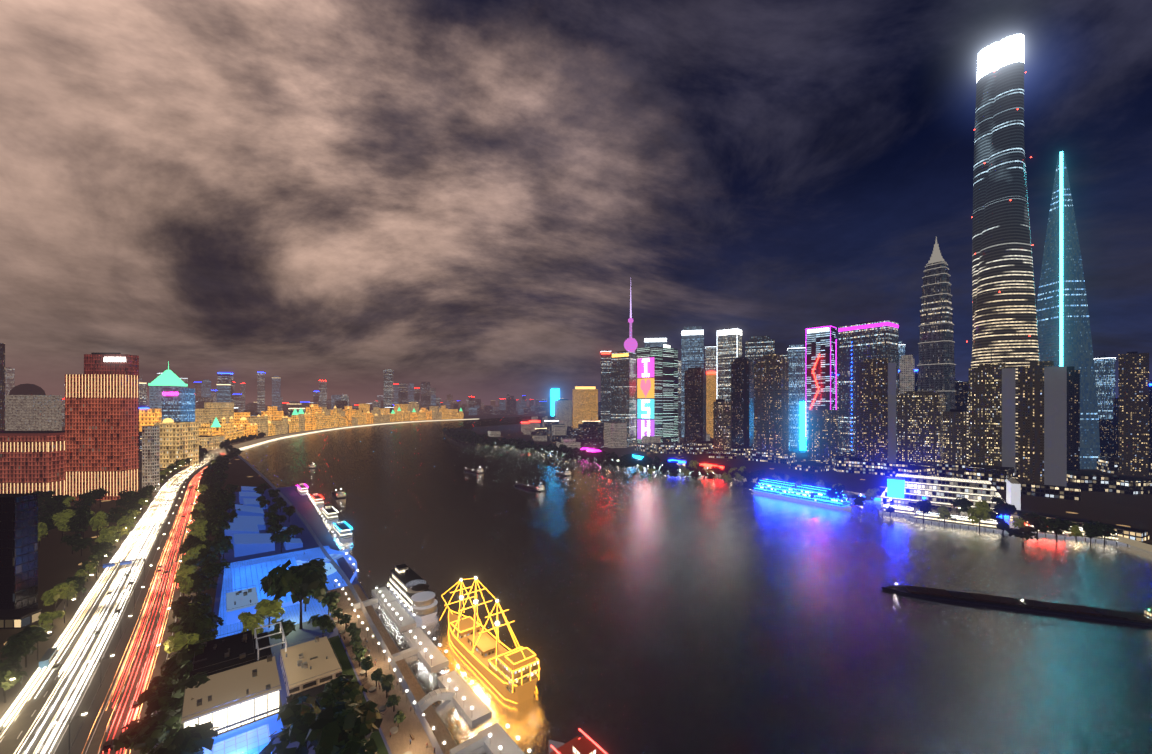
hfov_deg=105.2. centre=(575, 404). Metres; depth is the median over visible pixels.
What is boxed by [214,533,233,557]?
tree
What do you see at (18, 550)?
dark glass office
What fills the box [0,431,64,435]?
red block cornice
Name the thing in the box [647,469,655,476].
tree
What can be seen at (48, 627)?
tree
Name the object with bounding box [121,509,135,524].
tree
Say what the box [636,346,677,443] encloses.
skyscraper
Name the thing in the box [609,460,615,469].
tree
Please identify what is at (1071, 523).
tree
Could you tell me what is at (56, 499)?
tree
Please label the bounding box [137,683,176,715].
tree
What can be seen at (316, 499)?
moored tour boat
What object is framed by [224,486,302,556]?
shiliupu pavilions
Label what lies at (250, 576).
shiliupu glass plaza
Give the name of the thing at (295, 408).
puxi building crowns
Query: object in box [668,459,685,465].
riverside led pavilion
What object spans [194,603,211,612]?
tree
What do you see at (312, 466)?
river barge
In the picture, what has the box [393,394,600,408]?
upriver
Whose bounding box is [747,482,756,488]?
tree
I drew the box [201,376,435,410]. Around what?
tall puxi building
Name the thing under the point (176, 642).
tree
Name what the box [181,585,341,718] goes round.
roof plant and rails
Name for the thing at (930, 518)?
moored boat
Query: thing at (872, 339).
skyscraper
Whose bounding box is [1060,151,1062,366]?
light strip
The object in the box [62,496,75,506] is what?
tree
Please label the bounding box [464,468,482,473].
river barge
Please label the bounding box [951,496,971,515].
tree
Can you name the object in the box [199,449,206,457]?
tree
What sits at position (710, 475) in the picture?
tree
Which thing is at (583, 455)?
tree
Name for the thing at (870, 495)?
tree
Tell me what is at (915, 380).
pudong
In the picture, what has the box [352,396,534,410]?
upriver
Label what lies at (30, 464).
red low block
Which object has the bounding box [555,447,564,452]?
tree
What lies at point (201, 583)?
tree
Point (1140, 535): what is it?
riverside restaurants
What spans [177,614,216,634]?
tree
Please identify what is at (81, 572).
tree
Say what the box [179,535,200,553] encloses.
tree
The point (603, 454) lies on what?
tree
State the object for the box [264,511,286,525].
tree
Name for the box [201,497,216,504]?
tree
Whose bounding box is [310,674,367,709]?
tree
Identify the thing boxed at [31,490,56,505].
tree
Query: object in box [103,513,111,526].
tree
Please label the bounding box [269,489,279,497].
tree
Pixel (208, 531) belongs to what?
tree
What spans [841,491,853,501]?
tree
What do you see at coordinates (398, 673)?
embankment
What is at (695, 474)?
tree
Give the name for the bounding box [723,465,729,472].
tree
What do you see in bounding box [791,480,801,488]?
tree
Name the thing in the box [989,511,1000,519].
tree
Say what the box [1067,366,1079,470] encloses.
high-rise building
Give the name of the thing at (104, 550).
tree
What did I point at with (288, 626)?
tree
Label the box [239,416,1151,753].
river water
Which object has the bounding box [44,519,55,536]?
tree
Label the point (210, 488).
tree
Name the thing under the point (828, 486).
tree
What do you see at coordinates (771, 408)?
skyscraper
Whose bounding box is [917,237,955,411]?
jin mao tower
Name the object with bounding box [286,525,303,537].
tree
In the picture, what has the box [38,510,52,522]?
tree
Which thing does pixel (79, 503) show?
tree
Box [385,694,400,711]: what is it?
tree
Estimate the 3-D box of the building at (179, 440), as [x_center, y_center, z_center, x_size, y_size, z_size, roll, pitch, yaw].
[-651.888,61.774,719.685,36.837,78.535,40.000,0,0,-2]
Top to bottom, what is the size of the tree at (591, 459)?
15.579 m
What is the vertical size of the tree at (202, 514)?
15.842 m
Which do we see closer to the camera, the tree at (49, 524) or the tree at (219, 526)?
the tree at (219, 526)
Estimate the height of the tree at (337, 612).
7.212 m
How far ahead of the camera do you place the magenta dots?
783.01 m
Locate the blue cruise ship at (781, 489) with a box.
[752,479,851,509]
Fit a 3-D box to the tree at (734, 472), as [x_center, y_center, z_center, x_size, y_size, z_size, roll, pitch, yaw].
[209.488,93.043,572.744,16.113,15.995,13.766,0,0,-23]
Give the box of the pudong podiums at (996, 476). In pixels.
[627,439,1151,494]
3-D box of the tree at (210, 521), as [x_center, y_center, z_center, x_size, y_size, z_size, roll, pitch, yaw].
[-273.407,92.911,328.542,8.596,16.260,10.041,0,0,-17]
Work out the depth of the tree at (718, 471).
587.73 m
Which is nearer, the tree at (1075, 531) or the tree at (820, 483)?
the tree at (1075, 531)
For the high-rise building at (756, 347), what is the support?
on the ground
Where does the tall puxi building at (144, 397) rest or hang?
on the ground
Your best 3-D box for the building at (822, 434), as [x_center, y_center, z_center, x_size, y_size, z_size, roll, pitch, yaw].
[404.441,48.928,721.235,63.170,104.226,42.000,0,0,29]
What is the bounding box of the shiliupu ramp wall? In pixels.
[327,548,356,582]
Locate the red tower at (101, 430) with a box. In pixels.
[65,374,138,499]
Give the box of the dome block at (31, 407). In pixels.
[5,383,61,430]
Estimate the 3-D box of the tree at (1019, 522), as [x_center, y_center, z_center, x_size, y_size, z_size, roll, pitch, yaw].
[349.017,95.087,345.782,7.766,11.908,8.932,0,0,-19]
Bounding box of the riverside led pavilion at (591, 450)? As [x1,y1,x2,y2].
[581,448,599,451]
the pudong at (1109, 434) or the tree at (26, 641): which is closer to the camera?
the tree at (26, 641)
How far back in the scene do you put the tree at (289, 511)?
375.40 m
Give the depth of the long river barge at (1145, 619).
216.66 m
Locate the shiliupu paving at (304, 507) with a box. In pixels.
[212,486,398,753]
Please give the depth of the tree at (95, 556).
268.32 m
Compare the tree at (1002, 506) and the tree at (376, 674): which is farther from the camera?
the tree at (1002, 506)
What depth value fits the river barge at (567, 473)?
620.41 m
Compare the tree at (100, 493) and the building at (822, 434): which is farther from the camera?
the building at (822, 434)
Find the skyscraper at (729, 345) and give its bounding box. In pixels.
[717,328,741,401]
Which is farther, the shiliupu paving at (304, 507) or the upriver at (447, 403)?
the upriver at (447, 403)
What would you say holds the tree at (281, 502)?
on the ground
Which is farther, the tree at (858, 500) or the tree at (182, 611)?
the tree at (858, 500)
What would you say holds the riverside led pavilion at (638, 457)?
on the ground
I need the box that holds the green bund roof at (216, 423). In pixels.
[211,407,461,426]
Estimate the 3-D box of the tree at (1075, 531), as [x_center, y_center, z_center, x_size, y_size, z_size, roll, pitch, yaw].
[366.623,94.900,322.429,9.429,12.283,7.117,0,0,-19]
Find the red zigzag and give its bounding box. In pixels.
[809,354,819,409]
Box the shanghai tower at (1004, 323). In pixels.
[967,34,1038,467]
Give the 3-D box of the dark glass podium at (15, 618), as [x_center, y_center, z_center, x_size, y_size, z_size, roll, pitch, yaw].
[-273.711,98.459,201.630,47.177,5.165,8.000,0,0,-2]
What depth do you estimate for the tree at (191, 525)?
332.77 m
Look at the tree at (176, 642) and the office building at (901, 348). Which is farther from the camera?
the office building at (901, 348)
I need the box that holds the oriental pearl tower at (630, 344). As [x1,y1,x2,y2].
[624,287,637,352]
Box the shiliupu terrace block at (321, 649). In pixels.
[280,636,341,711]
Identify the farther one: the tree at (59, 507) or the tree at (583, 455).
the tree at (583, 455)
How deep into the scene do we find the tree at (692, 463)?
633.18 m
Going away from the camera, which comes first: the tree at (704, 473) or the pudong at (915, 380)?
the tree at (704, 473)
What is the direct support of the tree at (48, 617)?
on the ground
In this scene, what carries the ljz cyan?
on the ground
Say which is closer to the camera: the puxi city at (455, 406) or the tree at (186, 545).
the tree at (186, 545)
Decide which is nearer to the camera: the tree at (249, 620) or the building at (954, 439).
the tree at (249, 620)
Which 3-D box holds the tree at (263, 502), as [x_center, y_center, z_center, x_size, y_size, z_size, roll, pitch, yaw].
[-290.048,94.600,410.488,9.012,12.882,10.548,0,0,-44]
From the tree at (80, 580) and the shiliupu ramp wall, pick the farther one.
the shiliupu ramp wall
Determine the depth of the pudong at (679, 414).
1426.38 m
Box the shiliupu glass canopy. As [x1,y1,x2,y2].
[203,724,271,753]
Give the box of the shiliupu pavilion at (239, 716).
[181,622,286,747]
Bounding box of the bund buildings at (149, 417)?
[139,404,431,439]
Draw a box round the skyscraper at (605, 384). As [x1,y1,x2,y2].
[601,351,610,423]
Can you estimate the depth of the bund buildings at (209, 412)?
1388.61 m
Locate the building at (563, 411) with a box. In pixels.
[554,399,571,425]
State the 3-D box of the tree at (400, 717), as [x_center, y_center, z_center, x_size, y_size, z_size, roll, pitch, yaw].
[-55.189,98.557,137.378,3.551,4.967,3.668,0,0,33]
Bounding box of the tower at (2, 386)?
[0,343,4,430]
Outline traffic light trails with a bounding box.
[0,453,224,753]
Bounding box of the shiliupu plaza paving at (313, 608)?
[216,545,347,638]
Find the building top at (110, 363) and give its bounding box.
[84,353,138,375]
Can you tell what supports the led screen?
attached to the skyscraper at (665, 398)
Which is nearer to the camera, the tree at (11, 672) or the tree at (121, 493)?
the tree at (11, 672)
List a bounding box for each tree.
[0,638,30,664]
[0,660,21,695]
[0,666,28,702]
[5,627,49,667]
[19,625,53,641]
[30,624,53,631]
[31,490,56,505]
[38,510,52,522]
[38,522,48,537]
[38,610,64,625]
[39,495,64,512]
[41,582,69,610]
[43,500,60,522]
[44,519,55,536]
[51,513,61,527]
[52,503,71,514]
[54,522,68,536]
[55,509,74,530]
[61,533,82,553]
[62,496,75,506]
[65,575,88,600]
[65,580,78,606]
[66,507,93,537]
[66,526,87,532]
[69,513,92,534]
[71,537,92,555]
[73,505,90,510]
[74,499,90,506]
[74,569,89,581]
[77,492,88,499]
[78,560,97,573]
[81,493,96,505]
[85,563,96,580]
[88,552,102,562]
[89,488,109,507]
[89,511,108,537]
[89,541,110,553]
[93,546,112,564]
[95,526,117,542]
[97,533,115,544]
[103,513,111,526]
[108,506,133,525]
[112,533,121,544]
[113,708,172,751]
[115,498,134,506]
[115,525,130,539]
[117,516,136,526]
[118,490,139,498]
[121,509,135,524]
[123,491,135,498]
[125,503,140,508]
[129,709,183,753]
[131,491,151,507]
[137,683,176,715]
[138,485,153,492]
[138,498,148,509]
[141,487,150,492]
[148,671,176,690]
[148,721,220,753]
[160,660,166,675]
[161,642,205,678]
[163,631,199,653]
[166,618,188,634]
[170,595,192,615]
[171,670,209,709]
[172,621,193,641]
[173,576,193,594]
[173,601,192,621]
[173,659,193,682]
[175,565,197,577]
[175,698,193,714]
[177,460,185,469]
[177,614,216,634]
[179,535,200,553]
[180,544,205,565]
[182,540,200,552]
[184,559,199,565]
[185,602,205,617]
[187,520,198,530]
[187,529,206,541]
[187,541,209,550]
[187,575,217,594]
[188,569,205,593]
[191,509,204,519]
[191,592,212,604]
[192,549,217,566]
[193,502,204,507]
[193,519,207,530]
[193,573,214,580]
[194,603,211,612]
[195,486,207,492]
[195,506,204,510]
[198,509,208,517]
[198,558,229,578]
[198,627,217,641]
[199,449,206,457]
[199,477,210,484]
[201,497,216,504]
[202,514,215,518]
[204,470,213,476]
[204,527,211,537]
[204,612,223,633]
[205,517,216,539]
[206,485,216,492]
[206,539,229,561]
[210,519,229,536]
[213,514,229,520]
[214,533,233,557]
[217,493,235,511]
[227,513,236,521]
[228,484,236,491]
[238,611,263,635]
[254,599,284,627]
[256,487,263,493]
[256,496,265,501]
[258,483,268,495]
[259,499,270,507]
[259,693,333,753]
[260,574,280,596]
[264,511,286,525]
[264,559,328,628]
[268,504,280,512]
[268,619,295,645]
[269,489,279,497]
[270,523,283,533]
[270,528,294,547]
[271,533,290,552]
[273,497,286,511]
[282,505,294,516]
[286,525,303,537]
[291,591,313,611]
[306,558,327,597]
[306,700,382,753]
[307,614,335,636]
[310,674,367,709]
[317,590,340,614]
[328,605,336,612]
[330,608,342,622]
[338,613,351,628]
[345,623,356,632]
[348,627,361,640]
[349,638,362,650]
[353,647,367,666]
[360,655,373,676]
[371,668,383,686]
[379,674,394,697]
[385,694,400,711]
[394,710,405,727]
[514,444,520,450]
[525,441,534,448]
[532,446,540,455]
[544,446,553,451]
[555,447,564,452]
[568,451,575,458]
[579,451,589,459]
[588,457,596,462]
[594,458,602,464]
[598,451,607,460]
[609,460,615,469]
[615,461,622,470]
[623,459,634,467]
[632,458,636,470]
[638,458,647,466]
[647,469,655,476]
[653,459,662,467]
[660,466,668,473]
[667,468,679,476]
[669,461,678,466]
[669,465,679,471]
[679,465,689,480]
[689,460,697,471]
[690,471,698,482]
[696,464,704,476]
[700,471,707,479]
[707,472,713,479]
[710,465,719,472]
[714,468,722,478]
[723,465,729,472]
[724,474,732,487]
[731,470,741,481]
[735,472,743,484]
[740,471,746,477]
[746,471,758,478]
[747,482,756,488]
[754,470,766,478]
[772,474,782,481]
[773,471,785,479]
[786,477,794,483]
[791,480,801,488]
[802,471,815,485]
[810,479,817,486]
[815,480,825,487]
[823,481,831,488]
[826,484,845,498]
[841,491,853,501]
[850,494,865,511]
[864,487,879,507]
[885,506,894,516]
[916,499,931,520]
[937,505,951,524]
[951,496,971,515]
[967,507,990,530]
[975,500,992,512]
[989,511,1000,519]
[991,496,1016,518]
[996,519,1009,537]
[1007,525,1038,546]
[1013,518,1026,527]
[1020,512,1037,518]
[1022,515,1051,538]
[1040,516,1070,544]
[1065,520,1078,527]
[1069,525,1082,541]
[1082,520,1105,545]
[1102,524,1116,544]
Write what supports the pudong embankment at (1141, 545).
on the ground
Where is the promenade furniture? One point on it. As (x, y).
(393, 730)
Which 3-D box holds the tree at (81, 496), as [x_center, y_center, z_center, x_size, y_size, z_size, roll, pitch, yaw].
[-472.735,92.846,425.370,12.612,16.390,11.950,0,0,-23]
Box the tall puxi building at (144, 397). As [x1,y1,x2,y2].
[5,367,440,418]
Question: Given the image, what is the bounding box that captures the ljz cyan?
[800,399,805,449]
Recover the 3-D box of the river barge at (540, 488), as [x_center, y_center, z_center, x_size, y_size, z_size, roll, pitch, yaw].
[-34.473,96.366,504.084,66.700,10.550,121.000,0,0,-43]
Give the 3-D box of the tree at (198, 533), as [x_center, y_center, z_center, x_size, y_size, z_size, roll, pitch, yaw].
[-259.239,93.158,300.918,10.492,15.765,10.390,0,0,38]
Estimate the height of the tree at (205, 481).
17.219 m
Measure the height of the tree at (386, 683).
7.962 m
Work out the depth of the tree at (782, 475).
516.18 m
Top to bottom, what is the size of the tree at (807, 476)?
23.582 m
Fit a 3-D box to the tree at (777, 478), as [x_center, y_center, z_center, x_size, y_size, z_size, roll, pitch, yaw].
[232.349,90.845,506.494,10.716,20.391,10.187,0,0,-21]
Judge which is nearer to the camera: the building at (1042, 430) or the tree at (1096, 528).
the tree at (1096, 528)
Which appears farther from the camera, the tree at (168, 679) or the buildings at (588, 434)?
the buildings at (588, 434)
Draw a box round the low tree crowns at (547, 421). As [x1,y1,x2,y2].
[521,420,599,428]
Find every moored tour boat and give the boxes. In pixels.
[295,483,309,494]
[308,493,323,506]
[321,505,339,522]
[330,520,353,541]
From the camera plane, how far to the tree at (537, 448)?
856.24 m
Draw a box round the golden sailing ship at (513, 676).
[440,577,539,703]
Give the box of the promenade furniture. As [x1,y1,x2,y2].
[309,559,462,753]
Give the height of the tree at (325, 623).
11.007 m
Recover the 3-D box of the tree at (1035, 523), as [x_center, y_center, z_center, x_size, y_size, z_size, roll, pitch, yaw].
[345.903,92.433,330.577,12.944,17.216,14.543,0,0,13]
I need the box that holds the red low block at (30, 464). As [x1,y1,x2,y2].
[0,435,64,495]
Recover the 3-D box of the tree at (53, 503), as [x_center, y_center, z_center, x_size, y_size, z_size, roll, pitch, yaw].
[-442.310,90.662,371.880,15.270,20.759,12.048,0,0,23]
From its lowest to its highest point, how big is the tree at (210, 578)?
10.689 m
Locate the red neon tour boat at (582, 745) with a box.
[549,728,607,753]
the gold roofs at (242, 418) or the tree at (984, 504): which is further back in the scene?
the gold roofs at (242, 418)
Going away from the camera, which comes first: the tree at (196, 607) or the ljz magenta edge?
the tree at (196, 607)
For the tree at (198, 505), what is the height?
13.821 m
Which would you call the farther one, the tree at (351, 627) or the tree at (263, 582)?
the tree at (263, 582)
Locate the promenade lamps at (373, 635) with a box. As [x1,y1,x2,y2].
[307,493,444,753]
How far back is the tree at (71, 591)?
220.00 m
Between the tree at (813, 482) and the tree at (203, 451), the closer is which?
the tree at (813, 482)
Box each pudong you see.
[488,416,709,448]
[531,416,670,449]
[610,394,680,434]
[837,375,838,432]
[898,369,917,393]
[955,380,1151,458]
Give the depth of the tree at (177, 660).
150.91 m
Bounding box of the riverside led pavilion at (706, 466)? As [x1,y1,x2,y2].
[700,463,723,471]
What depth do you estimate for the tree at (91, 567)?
250.82 m
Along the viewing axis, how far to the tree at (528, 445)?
913.98 m
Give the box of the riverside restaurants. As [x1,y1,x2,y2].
[1010,509,1148,541]
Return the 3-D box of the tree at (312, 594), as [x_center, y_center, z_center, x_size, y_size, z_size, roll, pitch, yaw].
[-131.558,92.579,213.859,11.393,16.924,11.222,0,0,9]
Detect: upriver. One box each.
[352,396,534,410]
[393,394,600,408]
[457,396,550,408]
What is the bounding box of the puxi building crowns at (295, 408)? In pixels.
[139,401,442,408]
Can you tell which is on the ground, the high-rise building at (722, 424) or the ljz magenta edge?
the high-rise building at (722, 424)
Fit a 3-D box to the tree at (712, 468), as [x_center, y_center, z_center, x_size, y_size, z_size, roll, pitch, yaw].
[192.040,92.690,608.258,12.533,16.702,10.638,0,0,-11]
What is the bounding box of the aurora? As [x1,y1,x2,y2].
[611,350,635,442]
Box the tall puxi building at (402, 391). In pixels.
[139,372,429,410]
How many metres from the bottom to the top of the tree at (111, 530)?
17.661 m
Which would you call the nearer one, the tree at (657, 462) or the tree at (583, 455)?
the tree at (657, 462)
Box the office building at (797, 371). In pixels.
[787,344,805,447]
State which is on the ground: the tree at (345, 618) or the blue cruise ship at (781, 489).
the tree at (345, 618)
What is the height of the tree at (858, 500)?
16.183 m
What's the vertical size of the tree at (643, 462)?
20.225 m
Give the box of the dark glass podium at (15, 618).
[0,609,41,628]
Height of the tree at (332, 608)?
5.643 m
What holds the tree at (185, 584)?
on the ground
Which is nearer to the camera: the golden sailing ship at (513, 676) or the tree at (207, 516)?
the golden sailing ship at (513, 676)
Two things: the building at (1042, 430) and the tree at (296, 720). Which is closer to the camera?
the tree at (296, 720)
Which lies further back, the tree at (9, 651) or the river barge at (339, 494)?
the river barge at (339, 494)
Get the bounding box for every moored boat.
[879,505,914,516]
[906,511,954,525]
[951,515,1006,532]
[1013,521,1070,538]
[1064,526,1127,544]
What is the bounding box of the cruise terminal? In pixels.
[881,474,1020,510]
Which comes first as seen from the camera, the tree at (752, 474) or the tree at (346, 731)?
the tree at (346, 731)
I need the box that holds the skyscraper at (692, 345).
[681,323,703,437]
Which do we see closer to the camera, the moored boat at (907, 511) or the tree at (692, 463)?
the moored boat at (907, 511)
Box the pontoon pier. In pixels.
[353,585,530,753]
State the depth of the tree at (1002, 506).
367.81 m
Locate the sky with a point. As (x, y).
(464, 198)
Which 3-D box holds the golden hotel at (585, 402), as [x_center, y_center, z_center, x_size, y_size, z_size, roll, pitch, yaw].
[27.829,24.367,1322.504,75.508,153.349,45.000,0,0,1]
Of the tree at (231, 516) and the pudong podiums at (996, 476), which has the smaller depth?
the tree at (231, 516)
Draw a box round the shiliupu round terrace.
[323,563,336,574]
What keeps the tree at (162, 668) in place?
on the ground
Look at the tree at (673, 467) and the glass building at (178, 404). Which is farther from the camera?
the glass building at (178, 404)
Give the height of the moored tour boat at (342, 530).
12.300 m
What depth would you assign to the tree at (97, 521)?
320.48 m
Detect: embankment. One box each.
[209,418,475,753]
[612,459,1151,551]
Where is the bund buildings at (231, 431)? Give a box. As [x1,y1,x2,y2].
[195,404,463,439]
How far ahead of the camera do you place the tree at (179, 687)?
136.01 m
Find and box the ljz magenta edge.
[836,339,836,409]
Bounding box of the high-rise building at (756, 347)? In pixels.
[745,336,773,360]
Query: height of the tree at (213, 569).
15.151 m
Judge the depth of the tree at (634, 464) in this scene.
667.48 m
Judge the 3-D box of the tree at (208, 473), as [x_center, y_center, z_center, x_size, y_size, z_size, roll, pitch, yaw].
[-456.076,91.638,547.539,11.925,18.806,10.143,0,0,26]
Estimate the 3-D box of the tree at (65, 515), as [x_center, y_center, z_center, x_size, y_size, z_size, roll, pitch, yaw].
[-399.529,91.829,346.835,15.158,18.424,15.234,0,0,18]
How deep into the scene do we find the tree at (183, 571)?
238.42 m
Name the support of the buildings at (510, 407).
on the ground
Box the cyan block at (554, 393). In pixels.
[551,388,558,415]
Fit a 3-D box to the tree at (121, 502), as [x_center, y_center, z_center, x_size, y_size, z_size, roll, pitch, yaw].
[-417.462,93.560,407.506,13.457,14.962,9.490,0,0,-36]
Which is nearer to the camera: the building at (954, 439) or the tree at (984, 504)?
the tree at (984, 504)
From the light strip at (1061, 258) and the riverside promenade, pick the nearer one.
the riverside promenade
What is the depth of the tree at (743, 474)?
562.41 m
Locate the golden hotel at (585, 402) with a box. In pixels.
[573,386,597,427]
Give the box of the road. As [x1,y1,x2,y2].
[0,426,342,753]
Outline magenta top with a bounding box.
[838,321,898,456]
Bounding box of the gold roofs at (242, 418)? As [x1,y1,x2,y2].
[222,404,457,426]
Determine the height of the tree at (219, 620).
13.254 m
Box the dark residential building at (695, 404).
[682,362,705,446]
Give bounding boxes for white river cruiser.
[388,564,437,620]
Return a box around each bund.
[469,394,572,414]
[469,398,572,414]
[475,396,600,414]
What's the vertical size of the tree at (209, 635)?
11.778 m
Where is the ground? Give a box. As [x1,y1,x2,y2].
[0,405,1151,662]
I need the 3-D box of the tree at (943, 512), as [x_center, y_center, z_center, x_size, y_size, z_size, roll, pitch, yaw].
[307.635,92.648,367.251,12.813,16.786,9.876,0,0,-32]
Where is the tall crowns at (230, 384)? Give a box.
[141,372,326,391]
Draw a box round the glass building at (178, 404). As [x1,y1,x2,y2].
[162,388,194,421]
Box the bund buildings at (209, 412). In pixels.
[195,402,441,436]
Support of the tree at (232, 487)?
on the ground
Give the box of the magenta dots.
[851,342,851,450]
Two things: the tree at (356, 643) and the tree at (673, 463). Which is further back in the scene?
the tree at (673, 463)
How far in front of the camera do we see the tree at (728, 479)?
527.23 m
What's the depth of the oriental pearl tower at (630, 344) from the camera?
1262.02 m
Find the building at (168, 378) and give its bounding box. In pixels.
[148,361,187,408]
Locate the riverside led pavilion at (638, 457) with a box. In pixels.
[632,455,641,459]
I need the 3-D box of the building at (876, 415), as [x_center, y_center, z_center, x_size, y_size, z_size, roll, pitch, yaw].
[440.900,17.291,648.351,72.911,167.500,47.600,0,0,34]
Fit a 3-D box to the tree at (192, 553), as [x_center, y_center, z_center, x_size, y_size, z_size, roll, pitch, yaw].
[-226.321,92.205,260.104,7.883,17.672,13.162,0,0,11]
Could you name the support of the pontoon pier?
on the river water
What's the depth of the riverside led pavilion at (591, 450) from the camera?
893.50 m
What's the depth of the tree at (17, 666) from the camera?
153.33 m
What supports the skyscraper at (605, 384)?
on the ground
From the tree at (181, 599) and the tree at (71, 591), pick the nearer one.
the tree at (181, 599)
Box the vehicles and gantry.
[0,516,188,753]
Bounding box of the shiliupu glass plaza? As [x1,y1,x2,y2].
[226,557,308,624]
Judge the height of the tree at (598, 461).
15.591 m
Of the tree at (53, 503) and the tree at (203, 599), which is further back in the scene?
the tree at (53, 503)
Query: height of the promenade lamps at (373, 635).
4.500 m
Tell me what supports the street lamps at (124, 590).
on the road
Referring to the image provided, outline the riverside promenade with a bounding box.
[327,584,455,753]
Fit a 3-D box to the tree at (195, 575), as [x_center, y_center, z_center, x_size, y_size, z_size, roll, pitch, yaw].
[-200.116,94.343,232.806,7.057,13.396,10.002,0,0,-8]
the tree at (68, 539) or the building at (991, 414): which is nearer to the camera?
the tree at (68, 539)
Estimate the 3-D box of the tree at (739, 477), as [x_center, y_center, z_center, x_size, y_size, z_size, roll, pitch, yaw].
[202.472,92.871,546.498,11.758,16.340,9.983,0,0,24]
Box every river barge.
[308,462,316,468]
[331,491,346,498]
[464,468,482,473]
[514,482,544,491]
[555,469,570,475]
[881,583,1151,625]
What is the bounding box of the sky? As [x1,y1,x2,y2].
[0,0,1151,404]
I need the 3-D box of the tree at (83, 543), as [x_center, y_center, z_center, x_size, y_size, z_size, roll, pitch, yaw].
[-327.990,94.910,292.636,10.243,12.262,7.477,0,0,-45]
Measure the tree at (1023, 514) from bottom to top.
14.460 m
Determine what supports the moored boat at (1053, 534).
on the river water
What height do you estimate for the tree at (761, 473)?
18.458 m
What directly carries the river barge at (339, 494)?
on the river water
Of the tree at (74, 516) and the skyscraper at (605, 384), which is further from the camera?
the skyscraper at (605, 384)
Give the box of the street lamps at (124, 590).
[0,449,220,749]
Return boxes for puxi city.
[62,398,459,452]
[139,401,483,413]
[196,400,464,415]
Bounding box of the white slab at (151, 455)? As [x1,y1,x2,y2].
[142,426,159,491]
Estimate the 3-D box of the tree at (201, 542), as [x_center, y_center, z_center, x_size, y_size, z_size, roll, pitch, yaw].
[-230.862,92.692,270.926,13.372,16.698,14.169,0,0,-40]
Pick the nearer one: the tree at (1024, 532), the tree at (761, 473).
the tree at (1024, 532)
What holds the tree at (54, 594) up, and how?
on the ground
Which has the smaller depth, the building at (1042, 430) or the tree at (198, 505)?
the tree at (198, 505)
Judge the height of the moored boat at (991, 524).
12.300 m
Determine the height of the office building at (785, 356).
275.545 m
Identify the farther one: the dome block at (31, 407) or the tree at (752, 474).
the dome block at (31, 407)
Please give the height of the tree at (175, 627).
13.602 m
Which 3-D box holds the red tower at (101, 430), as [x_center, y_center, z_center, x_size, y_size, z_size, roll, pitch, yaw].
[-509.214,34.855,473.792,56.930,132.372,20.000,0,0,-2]
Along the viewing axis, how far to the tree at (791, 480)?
510.07 m
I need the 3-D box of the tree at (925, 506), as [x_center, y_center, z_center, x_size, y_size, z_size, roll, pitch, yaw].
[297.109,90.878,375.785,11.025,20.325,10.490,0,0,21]
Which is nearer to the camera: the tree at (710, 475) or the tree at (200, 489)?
the tree at (200, 489)
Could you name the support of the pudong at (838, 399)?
on the ground
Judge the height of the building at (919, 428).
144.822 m
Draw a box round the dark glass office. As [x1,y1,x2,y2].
[0,493,37,608]
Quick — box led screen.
[637,357,653,438]
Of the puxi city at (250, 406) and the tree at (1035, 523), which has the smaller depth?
the tree at (1035, 523)
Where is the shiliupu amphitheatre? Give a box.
[296,549,349,565]
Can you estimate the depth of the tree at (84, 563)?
257.30 m
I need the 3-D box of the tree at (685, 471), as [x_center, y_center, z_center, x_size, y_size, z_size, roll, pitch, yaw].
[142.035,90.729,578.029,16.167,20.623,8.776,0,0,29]
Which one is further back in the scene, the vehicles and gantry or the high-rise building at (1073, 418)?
the high-rise building at (1073, 418)
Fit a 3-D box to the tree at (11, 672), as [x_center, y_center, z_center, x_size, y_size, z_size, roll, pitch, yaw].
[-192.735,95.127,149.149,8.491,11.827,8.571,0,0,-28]
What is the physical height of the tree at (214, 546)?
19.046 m
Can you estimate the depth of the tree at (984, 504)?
380.47 m

